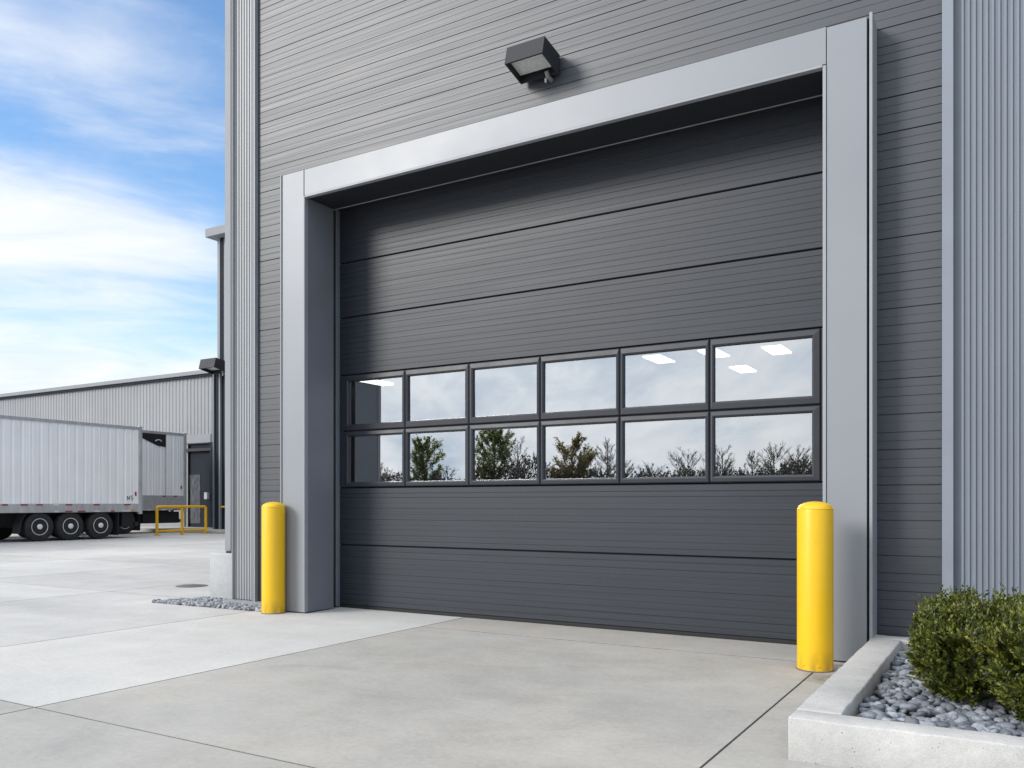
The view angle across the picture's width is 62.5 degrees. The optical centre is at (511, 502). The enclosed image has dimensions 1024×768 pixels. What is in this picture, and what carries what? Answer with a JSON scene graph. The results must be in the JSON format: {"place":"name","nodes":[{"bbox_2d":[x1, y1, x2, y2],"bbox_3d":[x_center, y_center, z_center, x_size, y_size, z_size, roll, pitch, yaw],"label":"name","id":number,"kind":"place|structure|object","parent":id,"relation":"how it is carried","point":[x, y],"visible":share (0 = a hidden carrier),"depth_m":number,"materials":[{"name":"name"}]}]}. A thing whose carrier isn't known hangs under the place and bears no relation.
{"place":"outdoors","nodes":[
{"label":"outdoors","id":0,"kind":"place"},
{"bbox_2d":[0,0,224,393],"label":"sky","id":1,"kind":"structure","parent":0,"point":[112,112],"materials":[{"name":"blue"}]},
{"bbox_2d":[132,526,224,533],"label":"dock pavement","id":2,"kind":"structure","parent":0,"point":[210,530],"depth_m":36.25,"materials":[{"name":"grey concrete"}]},
{"bbox_2d":[0,370,212,527],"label":"warehouse","id":3,"kind":"structure","parent":2,"relation":"on","point":[181,402],"depth_m":40.29,"materials":[{"name":"metal"}]},
{"bbox_2d":[188,443,209,526],"bbox_3d":[-14.333,-0.800,38.970,1.690,3.840,0.180,0,0,31],"label":"dock door","id":4,"kind":"structure","parent":3,"relation":"in","point":[199,461],"depth_m":38.80,"materials":[{"name":"grey metal"}]},
{"bbox_2d":[205,224,224,528],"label":"annex building","id":5,"kind":"structure","parent":0,"point":[217,233],"depth_m":35.83,"materials":[{"name":"grey paint"}]},
{"bbox_2d":[199,358,224,375],"bbox_3d":[-12.469,-5.672,35.398,0.943,0.656,0.862,0,0,31],"label":"wall lamp","id":6,"kind":"object","parent":5,"relation":"attached to","point":[213,365],"visible":0.84,"depth_m":35.17,"materials":[{"name":"metal"}]},
{"bbox_2d":[0,531,846,767],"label":"concrete yard","id":7,"kind":"structure","parent":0,"point":[105,662],"depth_m":5.84,"materials":[{"name":"grey concrete"}]},
{"bbox_2d":[0,415,141,540],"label":"semi trailer","id":8,"kind":"object","parent":7,"relation":"on","point":[66,480],"visible":1,"depth_m":28.10,"materials":[{"name":"metal"}]},
{"bbox_2d":[84,430,186,533],"bbox_3d":[-18.401,-0.870,31.274,2.658,4.240,13.030,0,0,31],"label":"semi trailer","id":9,"kind":"object","parent":7,"relation":"on","point":[164,468],"visible":0.12,"depth_m":35.22,"materials":[{"name":"metal"}]},
{"bbox_2d":[153,505,208,535],"bbox_3d":[-12.930,0.675,33.093,0.180,1.151,2.440,0,0,31],"label":"guard rail","id":10,"kind":"object","parent":7,"relation":"on","point":[182,529],"visible":1,"depth_m":33.05,"materials":[{"name":"yellow metal"}]},
{"bbox_2d":[175,584,207,586],"bbox_3d":[-4.808,1.241,12.675,0.460,0.014,0.460,0,0,31],"label":"drain cover","id":11,"kind":"object","parent":7,"relation":"on","point":[194,585],"visible":1,"depth_m":12.61,"materials":[{"name":"grey metal"}]},
{"bbox_2d":[210,552,231,598],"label":"concrete plinth","id":12,"kind":"structure","parent":7,"relation":"on","point":[221,574],"depth_m":10.82,"materials":[{"name":"grey concrete"}]},
{"bbox_2d":[261,502,285,613],"bbox_3d":[-2.711,0.619,9.594,0.272,1.260,0.272,0,0,31],"label":"bollard","id":13,"kind":"object","parent":7,"relation":"on","point":[273,557],"visible":1,"depth_m":9.48,"materials":[{"name":"yellow metal"}]},
{"bbox_2d":[224,0,1023,660],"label":"warehouse","id":14,"kind":"structure","parent":7,"relation":"on","point":[658,316],"depth_m":8.12,"materials":[{"name":"paint"}]},
{"bbox_2d":[505,36,559,83],"bbox_3d":[0.200,-4.207,8.092,0.410,0.285,0.375,0,0,31],"label":"wall lamp","id":15,"kind":"object","parent":14,"relation":"attached to","point":[533,60],"visible":1,"depth_m":8.04,"materials":[{"name":"metal"}]},
{"bbox_2d":[340,99,822,644],"bbox_3d":[0.376,-1.171,8.688,5.655,4.838,0.070,0,0,31],"label":"sectional door","id":16,"kind":"structure","parent":14,"relation":"in","point":[709,232],"depth_m":8.40,"materials":[{"name":"paint"}]},
{"bbox_2d":[796,501,834,672],"bbox_3d":[2.275,0.619,6.336,0.272,1.260,0.272,0,0,31],"label":"bollard","id":17,"kind":"object","parent":7,"relation":"on","point":[815,586],"visible":1,"depth_m":6.22,"materials":[{"name":"yellow metal"}]},
{"bbox_2d":[788,635,1023,767],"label":"planter","id":18,"kind":"object","parent":7,"relation":"on","point":[827,726],"visible":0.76,"depth_m":3.97,"materials":[{"name":"concrete"}]},
{"bbox_2d":[856,650,1023,735],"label":"planter pebbles","id":19,"kind":"object","parent":18,"relation":"on","point":[897,687],"visible":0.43,"depth_m":4.52,"materials":[{"name":"grey gravel"}]},
{"bbox_2d":[903,582,1023,709],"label":"evergreen shrub","id":20,"kind":"object","parent":18,"relation":"on","point":[941,657],"visible":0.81,"depth_m":4.59,"materials":[{"name":"green plant"}]},
{"bbox_2d":[964,587,1023,722],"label":"evergreen shrub","id":21,"kind":"object","parent":18,"relation":"on","point":[1000,643],"visible":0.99,"depth_m":4.21,"materials":[{"name":"green plant"}]},
{"label":"gravel bed","id":22,"kind":"structure","parent":0,"visible":0},
{"bbox_2d":[152,596,261,611],"bbox_3d":[-3.415,1.238,10.409,2.097,0.064,0.860,0,0,31],"label":"gravel strip","id":23,"kind":"object","parent":22,"relation":"on","point":[208,601],"visible":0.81,"depth_m":10.29,"materials":[{"name":"grey gravel"}]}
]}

